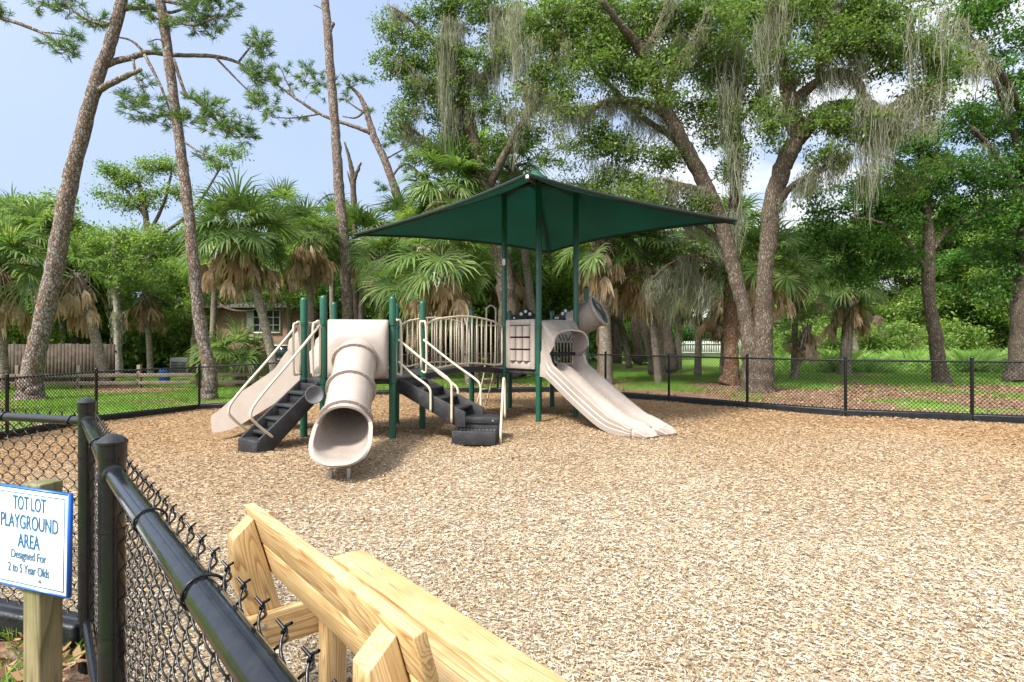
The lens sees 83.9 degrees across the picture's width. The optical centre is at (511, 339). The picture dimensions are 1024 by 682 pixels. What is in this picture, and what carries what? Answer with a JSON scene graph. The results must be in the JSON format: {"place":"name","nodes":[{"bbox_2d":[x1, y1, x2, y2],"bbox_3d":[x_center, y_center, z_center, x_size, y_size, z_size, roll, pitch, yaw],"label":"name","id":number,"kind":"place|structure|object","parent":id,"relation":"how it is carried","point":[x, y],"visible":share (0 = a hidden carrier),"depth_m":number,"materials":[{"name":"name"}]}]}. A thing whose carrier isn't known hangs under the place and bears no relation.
{"place":"outdoors","nodes":[
{"label":"outdoors","id":0,"kind":"place"},
{"bbox_2d":[0,355,1023,681],"bbox_3d":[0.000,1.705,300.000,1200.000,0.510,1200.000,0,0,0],"label":"ground","id":1,"kind":"structure","parent":0,"point":[70,671],"depth_m":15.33,"materials":[{"name":"green plant"}]},
{"bbox_2d":[0,478,72,681],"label":"sign","id":2,"kind":"object","parent":1,"relation":"on","point":[36,536],"visible":1,"depth_m":1.71,"materials":[{"name":"white"}]},
{"bbox_2d":[0,208,75,390],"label":"palm tree","id":3,"kind":"object","parent":1,"relation":"on","point":[12,310],"visible":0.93,"depth_m":19.85,"materials":[{"name":"plant"}]},
{"bbox_2d":[3,219,72,340],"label":"woodland tree","id":4,"kind":"object","parent":1,"relation":"on","point":[15,328],"visible":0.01,"depth_m":26.70,"materials":[{"name":"green plant"}]},
{"bbox_2d":[0,1,88,62],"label":"pine tree","id":5,"kind":"object","parent":1,"relation":"on","point":[73,46],"visible":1,"depth_m":12.97,"materials":[{"name":"green plant"}]},
{"bbox_2d":[0,192,93,307],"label":"palm tree","id":6,"kind":"object","parent":1,"relation":"on","point":[35,218],"visible":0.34,"depth_m":24.61,"materials":[{"name":"plant"}]},
{"bbox_2d":[0,598,96,654],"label":"kerb","id":7,"kind":"structure","parent":1,"relation":"on","point":[11,619],"depth_m":2.85,"materials":[{"name":"black plastic"}]},
{"bbox_2d":[0,407,77,620],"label":"chain link fence","id":8,"kind":"object","parent":7,"relation":"on","point":[71,420],"visible":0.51,"depth_m":2.91,"materials":[{"name":"black metal"}]},
{"bbox_2d":[0,184,106,342],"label":"woodland tree","id":9,"kind":"object","parent":1,"relation":"on","point":[6,206],"visible":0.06,"depth_m":26.78,"materials":[{"name":"green plant"}]},
{"bbox_2d":[8,343,116,381],"bbox_3d":[-21.951,0.950,23.346,11.116,1.700,0.134,0,0,-3],"label":"wooden fence","id":10,"kind":"object","parent":1,"relation":"on","point":[64,358],"visible":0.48,"depth_m":23.48,"materials":[{"name":"brown wood"}]},
{"bbox_2d":[31,233,102,343],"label":"palm tree","id":11,"kind":"object","parent":1,"relation":"on","point":[63,321],"visible":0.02,"depth_m":26.91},
{"bbox_2d":[23,232,121,387],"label":"palm tree","id":12,"kind":"object","parent":1,"relation":"on","point":[77,307],"visible":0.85,"depth_m":21.32,"materials":[{"name":"plant"}]},
{"bbox_2d":[3,222,149,343],"bbox_3d":[-21.038,-1.769,27.026,6.754,7.671,6.483,0,0,-44],"label":"woodland tree","id":13,"kind":"object","parent":1,"relation":"on","point":[104,294],"visible":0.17,"depth_m":27.05,"materials":[{"name":"green plant"}]},
{"bbox_2d":[0,405,199,439],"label":"kerb","id":14,"kind":"structure","parent":1,"relation":"on","point":[32,430],"depth_m":12.72,"materials":[{"name":"black plastic"}]},
{"bbox_2d":[0,363,200,432],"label":"chain link fence","id":15,"kind":"object","parent":14,"relation":"on","point":[6,378],"visible":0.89,"depth_m":12.37,"materials":[{"name":"black metal"}]},
{"bbox_2d":[70,214,171,377],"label":"slender tree","id":16,"kind":"object","parent":1,"relation":"on","point":[148,238],"visible":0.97,"depth_m":24.84,"materials":[{"name":"green plant"}]},
{"bbox_2d":[9,365,258,388],"bbox_3d":[-15.798,1.400,20.777,12.598,0.950,0.185,0,0,-6],"label":"rail fence","id":17,"kind":"object","parent":1,"relation":"on","point":[78,369],"visible":0.49,"depth_m":20.89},
{"bbox_2d":[99,314,186,372],"bbox_3d":[-19.434,0.185,28.908,5.557,3.712,3.456,0,0,-15],"label":"shrub","id":18,"kind":"object","parent":1,"relation":"on","point":[137,337],"visible":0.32,"depth_m":28.45,"materials":[{"name":"green plant"}]},
{"bbox_2d":[108,268,178,377],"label":"palm tree","id":19,"kind":"object","parent":1,"relation":"on","point":[148,316],"visible":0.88,"depth_m":26.88,"materials":[{"name":"plant"}]},
{"bbox_2d":[13,0,277,400],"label":"pine tree","id":20,"kind":"object","parent":1,"relation":"on","point":[33,361],"visible":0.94,"depth_m":16.87,"materials":[{"name":"green plant"}]},
{"bbox_2d":[106,295,186,372],"bbox_3d":[-19.445,-0.245,30.990,4.378,4.702,7.039,0,0,-37],"label":"shrub","id":21,"kind":"object","parent":1,"relation":"on","point":[136,356],"visible":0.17,"depth_m":28.39,"materials":[{"name":"green plant"}]},
{"bbox_2d":[136,282,180,372],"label":"palm tree","id":22,"kind":"object","parent":1,"relation":"on","point":[156,299],"visible":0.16,"depth_m":30.84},
{"bbox_2d":[119,226,211,333],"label":"woodland tree","id":23,"kind":"object","parent":1,"relation":"on","point":[173,247],"visible":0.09,"depth_m":31.64,"materials":[{"name":"green plant"}]},
{"bbox_2d":[122,301,209,372],"bbox_3d":[-17.895,-0.030,29.889,3.917,4.207,6.298,0,0,30],"label":"shrub","id":24,"kind":"object","parent":1,"relation":"on","point":[171,330],"visible":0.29,"depth_m":29.34,"materials":[{"name":"green plant"}]},
{"bbox_2d":[85,140,253,345],"bbox_3d":[-17.973,-4.809,30.066,8.751,11.583,2.108,0,0,0],"label":"airy tree","id":25,"kind":"object","parent":1,"relation":"on","point":[143,198],"visible":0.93,"depth_m":29.87,"materials":[{"name":"green plant"}]},
{"bbox_2d":[153,307,209,366],"bbox_3d":[-17.446,0.078,30.986,3.686,3.959,5.927,0,0,-34],"label":"shrub","id":26,"kind":"object","parent":1,"relation":"on","point":[170,355],"visible":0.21,"depth_m":28.77,"materials":[{"name":"green plant"}]},
{"bbox_2d":[170,357,195,377],"bbox_3d":[-15.563,1.330,27.000,1.000,0.980,0.950,0,0,0],"label":"air conditioner","id":27,"kind":"object","parent":1,"relation":"on","point":[176,362],"visible":0.46,"depth_m":26.60,"materials":[{"name":"grey plastic"}]},
{"bbox_2d":[147,252,232,372],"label":"woodland tree","id":28,"kind":"object","parent":1,"relation":"on","point":[169,264],"visible":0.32,"depth_m":29.08,"materials":[{"name":"green plant"}]},
{"bbox_2d":[172,228,232,349],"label":"palm tree","id":29,"kind":"object","parent":1,"relation":"on","point":[213,312],"visible":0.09,"depth_m":23.89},
{"bbox_2d":[147,0,262,400],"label":"pine tree","id":30,"kind":"object","parent":1,"relation":"on","point":[224,124],"visible":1,"depth_m":16.88,"materials":[{"name":"green plant"}]},
{"bbox_2d":[147,264,319,366],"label":"spreading tree","id":31,"kind":"object","parent":1,"relation":"on","point":[293,298],"visible":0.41,"depth_m":26.34,"materials":[{"name":"plant"}]},
{"bbox_2d":[181,315,286,386],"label":"palm tree","id":32,"kind":"object","parent":1,"relation":"on","point":[222,349],"visible":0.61,"depth_m":21.65,"materials":[{"name":"plant"}]},
{"bbox_2d":[168,163,310,371],"bbox_3d":[-9.626,-2.099,20.497,4.592,8.274,4.297,0,0,0],"label":"palm tree","id":33,"kind":"object","parent":1,"relation":"on","point":[236,262],"visible":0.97,"depth_m":20.11,"materials":[{"name":"plant"}]},
{"bbox_2d":[204,299,341,374],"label":"house","id":34,"kind":"structure","parent":1,"relation":"on","point":[278,323],"depth_m":29.00,"materials":[{"name":"ceramic"}]},
{"bbox_2d":[252,310,280,332],"bbox_3d":[-12.467,-0.944,28.950,1.447,1.252,0.080,0,0,0],"label":"window","id":35,"kind":"structure","parent":34,"relation":"in","point":[274,318],"depth_m":28.95,"materials":[{"name":"white glass"}]},
{"bbox_2d":[241,174,311,303],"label":"palm tree","id":36,"kind":"object","parent":1,"relation":"on","point":[284,191],"visible":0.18,"depth_m":29.70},
{"bbox_2d":[254,225,305,343],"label":"palm tree","id":37,"kind":"object","parent":1,"relation":"on","point":[288,316],"visible":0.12,"depth_m":26.89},
{"bbox_2d":[264,191,354,350],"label":"palm tree","id":38,"kind":"object","parent":1,"relation":"on","point":[310,263],"visible":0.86,"depth_m":23.27,"materials":[{"name":"plant"}]},
{"bbox_2d":[262,230,376,333],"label":"woodland tree","id":39,"kind":"object","parent":1,"relation":"on","point":[323,291],"visible":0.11,"depth_m":30.29,"materials":[{"name":"green plant"}]},
{"bbox_2d":[300,187,361,318],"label":"palm tree","id":40,"kind":"object","parent":1,"relation":"on","point":[330,205],"visible":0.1,"depth_m":26.83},
{"bbox_2d":[317,142,361,318],"bbox_3d":[-7.885,-3.863,25.988,2.246,10.345,0.463,0,0,0],"label":"dead snag","id":41,"kind":"object","parent":1,"relation":"on","point":[352,177],"visible":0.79,"depth_m":25.90,"materials":[{"name":"brown wood"}]},
{"bbox_2d":[251,59,434,363],"bbox_3d":[-8.004,-6.108,27.049,8.845,14.570,1.996,0,0,0],"label":"pine tree","id":42,"kind":"object","parent":1,"relation":"on","point":[375,140],"visible":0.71,"depth_m":26.93,"materials":[{"name":"green plant"}]},
{"bbox_2d":[314,0,390,318],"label":"pine tree","id":43,"kind":"object","parent":1,"relation":"on","point":[345,275],"visible":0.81,"depth_m":23.84,"materials":[{"name":"brown plant"}]},
{"bbox_2d":[325,200,401,318],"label":"palm tree","id":44,"kind":"object","parent":1,"relation":"on","point":[365,220],"visible":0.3,"depth_m":25.53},
{"bbox_2d":[327,248,406,341],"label":"woodland tree","id":45,"kind":"object","parent":1,"relation":"on","point":[372,311],"visible":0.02,"depth_m":30.07,"materials":[{"name":"green plant"}]},
{"bbox_2d":[198,350,556,404],"bbox_3d":[-3.346,1.129,15.463,9.450,1.649,0.242,0,0,-11],"label":"chain link fence","id":46,"kind":"object","parent":1,"relation":"on","point":[273,363],"visible":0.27,"depth_m":14.90,"materials":[{"name":"black metal"}]},
{"bbox_2d":[200,388,555,409],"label":"kerb","id":47,"kind":"structure","parent":1,"relation":"on","point":[221,405],"depth_m":15.91,"materials":[{"name":"black plastic"}]},
{"bbox_2d":[346,222,420,319],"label":"palm tree","id":48,"kind":"object","parent":1,"relation":"on","point":[383,243],"visible":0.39,"depth_m":22.57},
{"bbox_2d":[351,277,435,368],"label":"woodland tree","id":49,"kind":"object","parent":1,"relation":"on","point":[404,339],"visible":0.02,"depth_m":29.56,"materials":[{"name":"green plant"}]},
{"bbox_2d":[365,186,426,323],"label":"palm tree","id":50,"kind":"object","parent":1,"relation":"on","point":[394,203],"visible":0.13,"depth_m":26.50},
{"bbox_2d":[353,246,476,367],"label":"palm tree","id":51,"kind":"object","parent":1,"relation":"on","point":[385,287],"visible":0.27,"depth_m":20.90,"materials":[{"name":"plant"}]},
{"bbox_2d":[386,183,455,364],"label":"palm tree","id":52,"kind":"object","parent":1,"relation":"on","point":[406,214],"visible":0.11,"depth_m":24.72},
{"bbox_2d":[380,205,507,384],"bbox_3d":[-2.266,-1.359,18.480,3.966,6.178,3.879,0,0,24],"label":"palm tree","id":53,"kind":"object","parent":1,"relation":"on","point":[440,286],"visible":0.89,"depth_m":17.98,"materials":[{"name":"plant"}]},
{"bbox_2d":[389,128,500,377],"bbox_3d":[-2.473,-3.151,21.988,4.669,9.751,4.164,0,0,0],"label":"palm tree","id":54,"kind":"object","parent":1,"relation":"on","point":[447,194],"visible":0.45,"depth_m":21.40,"materials":[{"name":"plant"}]},
{"bbox_2d":[422,244,496,365],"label":"woodland tree","id":55,"kind":"object","parent":1,"relation":"on","point":[476,315],"visible":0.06,"depth_m":27.27,"materials":[{"name":"green plant"}]},
{"bbox_2d":[422,121,509,365],"bbox_3d":[-1.796,-4.369,26.963,4.326,12.153,4.452,0,0,17],"label":"palm tree","id":56,"kind":"object","parent":1,"relation":"on","point":[486,129],"visible":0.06,"depth_m":26.53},
{"bbox_2d":[363,0,599,378],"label":"live oak","id":57,"kind":"object","parent":1,"relation":"on","point":[449,55],"visible":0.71,"depth_m":21.64,"materials":[{"name":"green plant"}]},
{"bbox_2d":[0,391,1023,681],"bbox_3d":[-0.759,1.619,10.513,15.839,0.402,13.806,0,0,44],"label":"wood chips","id":58,"kind":"object","parent":1,"relation":"on","point":[784,561],"visible":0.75,"depth_m":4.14,"materials":[{"name":"wood"}]},
{"bbox_2d":[228,502,567,681],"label":"bench","id":59,"kind":"object","parent":58,"relation":"on","point":[381,621],"visible":0.88,"depth_m":1.96,"materials":[{"name":"brown wood"}]},
{"bbox_2d":[211,170,736,478],"bbox_3d":[-0.639,-0.780,10.115,8.020,4.960,5.680,0,0,-35],"label":"play structure","id":60,"kind":"object","parent":58,"relation":"on","point":[340,369],"visible":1,"depth_m":9.52,"materials":[{"name":"white plastic"}]},
{"bbox_2d":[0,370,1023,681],"bbox_3d":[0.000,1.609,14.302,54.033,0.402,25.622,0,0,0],"label":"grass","id":61,"kind":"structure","parent":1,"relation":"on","point":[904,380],"depth_m":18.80,"materials":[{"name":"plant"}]},
{"bbox_2d":[475,247,548,310],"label":"palm tree","id":62,"kind":"object","parent":1,"relation":"on","point":[520,293],"visible":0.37,"depth_m":25.67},
{"bbox_2d":[472,242,566,366],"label":"woodland tree","id":63,"kind":"object","parent":1,"relation":"on","point":[489,310],"visible":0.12,"depth_m":28.29,"materials":[{"name":"green plant"}]},
{"bbox_2d":[482,126,559,313],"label":"palm tree","id":64,"kind":"object","parent":1,"relation":"on","point":[508,174],"visible":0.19,"depth_m":24.84,"materials":[{"name":"plant"}]},
{"bbox_2d":[492,250,586,365],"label":"woodland tree","id":65,"kind":"object","parent":1,"relation":"on","point":[561,301],"visible":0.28,"depth_m":29.04,"materials":[{"name":"green plant"}]},
{"bbox_2d":[556,329,596,362],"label":"shrub","id":66,"kind":"object","parent":1,"relation":"on","point":[594,340],"visible":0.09,"depth_m":35.18,"materials":[{"name":"green plant"}]},
{"bbox_2d":[557,174,609,366],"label":"palm tree","id":67,"kind":"object","parent":1,"relation":"on","point":[578,183],"visible":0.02,"depth_m":23.64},
{"bbox_2d":[550,235,649,383],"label":"palm tree","id":68,"kind":"object","parent":1,"relation":"on","point":[600,288],"visible":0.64,"depth_m":18.76,"materials":[{"name":"plant"}]},
{"bbox_2d":[571,273,632,367],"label":"slender tree","id":69,"kind":"object","parent":1,"relation":"on","point":[622,329],"visible":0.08,"depth_m":25.88,"materials":[{"name":"brown plant"}]},
{"bbox_2d":[584,268,623,363],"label":"slender tree","id":70,"kind":"object","parent":1,"relation":"on","point":[616,342],"depth_m":30.75,"materials":[{"name":"plant"}]},
{"bbox_2d":[582,235,653,374],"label":"slender tree","id":71,"kind":"object","parent":1,"relation":"on","point":[644,329],"visible":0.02,"depth_m":23.84,"materials":[{"name":"brown plant"}]},
{"bbox_2d":[614,242,658,363],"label":"slender tree","id":72,"kind":"object","parent":1,"relation":"on","point":[636,341],"visible":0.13,"depth_m":29.78,"materials":[{"name":"plant"}]},
{"bbox_2d":[585,229,689,383],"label":"palm tree","id":73,"kind":"object","parent":1,"relation":"on","point":[634,303],"visible":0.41,"depth_m":19.23,"materials":[{"name":"plant"}]},
{"bbox_2d":[654,269,665,377],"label":"slender tree","id":74,"kind":"object","parent":1,"relation":"on","point":[660,340],"visible":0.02,"depth_m":20.86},
{"bbox_2d":[648,228,705,372],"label":"slender tree","id":75,"kind":"object","parent":1,"relation":"on","point":[668,340],"visible":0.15,"depth_m":24.81,"materials":[{"name":"brown plant"}]},
{"bbox_2d":[660,277,708,369],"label":"palm tree","id":76,"kind":"object","parent":1,"relation":"on","point":[679,326],"visible":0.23,"depth_m":27.85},
{"bbox_2d":[675,341,720,356],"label":"board fence","id":77,"kind":"object","parent":1,"relation":"on","point":[707,352],"visible":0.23,"depth_m":48.48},
{"bbox_2d":[623,0,776,385],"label":"mossy tree","id":78,"kind":"object","parent":1,"relation":"on","point":[689,266],"visible":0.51,"depth_m":18.11,"materials":[{"name":"green plant"}]},
{"bbox_2d":[665,224,744,375],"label":"palm tree","id":79,"kind":"object","parent":1,"relation":"on","point":[698,348],"visible":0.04,"depth_m":22.88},
{"bbox_2d":[681,271,748,373],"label":"palm tree","id":80,"kind":"object","parent":1,"relation":"on","point":[712,328],"visible":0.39,"depth_m":22.20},
{"bbox_2d":[699,190,762,371],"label":"palm tree","id":81,"kind":"object","parent":1,"relation":"on","point":[749,203],"visible":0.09,"depth_m":25.48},
{"bbox_2d":[683,306,783,354],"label":"house","id":82,"kind":"structure","parent":1,"relation":"on","point":[739,345],"depth_m":56.00,"materials":[{"name":"white paint"}]},
{"bbox_2d":[494,0,985,392],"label":"live oak","id":83,"kind":"object","parent":1,"relation":"on","point":[852,31],"visible":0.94,"depth_m":15.73,"materials":[{"name":"green plant"}]},
{"bbox_2d":[702,211,828,383],"bbox_3d":[8.128,-1.343,18.598,3.832,6.096,3.594,0,0,-40],"label":"palm tree","id":84,"kind":"object","parent":1,"relation":"on","point":[752,236],"visible":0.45,"depth_m":18.23,"materials":[{"name":"plant"}]},
{"bbox_2d":[556,389,1023,423],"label":"kerb","id":85,"kind":"structure","parent":1,"relation":"on","point":[920,415],"depth_m":11.14,"materials":[{"name":"black plastic"}]},
{"bbox_2d":[556,351,1023,420],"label":"chain link fence","id":86,"kind":"object","parent":85,"relation":"on","point":[971,361],"visible":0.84,"depth_m":11.29,"materials":[{"name":"black metal"}]},
{"bbox_2d":[773,325,824,352],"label":"shrub","id":87,"kind":"object","parent":1,"relation":"on","point":[789,333],"visible":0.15,"depth_m":34.40,"materials":[{"name":"green plant"}]},
{"bbox_2d":[773,247,838,377],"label":"palm tree","id":88,"kind":"object","parent":1,"relation":"on","point":[817,282],"visible":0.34,"depth_m":21.89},
{"bbox_2d":[773,296,842,378],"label":"palm tree","id":89,"kind":"object","parent":1,"relation":"on","point":[805,345],"visible":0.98,"depth_m":21.44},
{"bbox_2d":[804,253,859,352],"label":"palm tree","id":90,"kind":"object","parent":1,"relation":"on","point":[855,345],"visible":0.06,"depth_m":29.84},
{"bbox_2d":[816,323,860,352],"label":"shrub","id":91,"kind":"object","parent":1,"relation":"on","point":[828,344],"visible":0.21,"depth_m":35.24,"materials":[{"name":"green plant"}]},
{"bbox_2d":[775,218,903,331],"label":"woodland tree","id":92,"kind":"object","parent":1,"relation":"on","point":[885,275],"visible":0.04,"depth_m":44.78,"materials":[{"name":"green plant"}]},
{"bbox_2d":[807,255,895,374],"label":"palm tree","id":93,"kind":"object","parent":1,"relation":"on","point":[852,310],"visible":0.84,"depth_m":23.79,"materials":[{"name":"plant"}]},
{"bbox_2d":[811,225,921,335],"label":"woodland tree","id":94,"kind":"object","parent":1,"relation":"on","point":[893,297],"visible":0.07,"depth_m":42.40,"materials":[{"name":"green plant"}]},
{"bbox_2d":[855,322,915,354],"bbox_3d":[21.156,0.120,34.044,2.953,3.172,4.748,0,0,-13],"label":"shrub","id":95,"kind":"object","parent":1,"relation":"on","point":[875,341],"visible":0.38,"depth_m":32.84,"materials":[{"name":"green plant"}]},
{"bbox_2d":[774,121,1023,383],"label":"broadleaf tree","id":96,"kind":"object","parent":1,"relation":"on","point":[953,213],"visible":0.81,"depth_m":19.23,"materials":[{"name":"green plant"}]},
{"bbox_2d":[857,313,944,352],"bbox_3d":[22.712,0.050,33.143,3.104,3.333,4.990,0,0,-34],"label":"shrub","id":97,"kind":"object","parent":1,"relation":"on","point":[903,329],"visible":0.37,"depth_m":32.93,"materials":[{"name":"green plant"}]},
{"bbox_2d":[862,226,995,342],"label":"woodland tree","id":98,"kind":"object","parent":1,"relation":"on","point":[907,316],"visible":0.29,"depth_m":40.66,"materials":[{"name":"green plant"}]},
{"bbox_2d":[910,323,967,351],"bbox_3d":[25.751,0.269,35.586,2.635,2.830,4.237,0,0,-42],"label":"shrub","id":99,"kind":"object","parent":1,"relation":"on","point":[952,344],"visible":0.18,"depth_m":34.92,"materials":[{"name":"green plant"}]},
{"bbox_2d":[885,218,1011,336],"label":"woodland tree","id":100,"kind":"object","parent":1,"relation":"on","point":[942,301],"visible":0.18,"depth_m":39.05,"materials":[{"name":"green plant"}]},
{"bbox_2d":[908,310,994,352],"bbox_3d":[27.306,-0.062,36.049,5.376,3.591,3.344,0,0,28],"label":"shrub","id":101,"kind":"object","parent":1,"relation":"on","point":[969,337],"visible":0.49,"depth_m":35.19,"materials":[{"name":"green plant"}]},
{"bbox_2d":[911,206,1015,347],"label":"woodland tree","id":102,"kind":"object","parent":1,"relation":"on","point":[951,257],"visible":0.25,"depth_m":37.46,"materials":[{"name":"green plant"}]},
{"bbox_2d":[915,0,1023,383],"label":"live oak","id":103,"kind":"object","parent":1,"relation":"on","point":[982,15],"visible":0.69,"depth_m":19.53,"materials":[{"name":"green plant"}]},
{"bbox_2d":[936,221,1018,331],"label":"woodland tree","id":104,"kind":"object","parent":1,"relation":"on","point":[972,271],"visible":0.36,"depth_m":35.96,"materials":[{"name":"green plant"}]},
{"bbox_2d":[959,323,1008,349],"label":"shrub","id":105,"kind":"object","parent":1,"relation":"on","point":[996,338],"visible":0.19,"depth_m":37.36,"materials":[{"name":"green plant"}]},
{"bbox_2d":[965,319,1009,351],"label":"shrub","id":106,"kind":"object","parent":1,"relation":"on","point":[1001,331],"visible":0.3,"depth_m":37.15,"materials":[{"name":"green plant"}]},
{"bbox_2d":[0,0,1023,338],"label":"sky","id":107,"kind":"structure","parent":0,"point":[42,95],"materials":[{"name":"blue"}]},
{"bbox_2d":[739,345,1007,372],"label":"tall grass","id":108,"kind":"structure","parent":0,"point":[981,354],"depth_m":25.64,"materials":[{"name":"plant"}]},
{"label":"kerb","id":109,"kind":"structure","parent":0,"visible":0},
{"bbox_2d":[76,398,337,681],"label":"chain link fence","id":110,"kind":"object","parent":109,"relation":"on","point":[243,649],"visible":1,"depth_m":1.47,"materials":[{"name":"black metal"}]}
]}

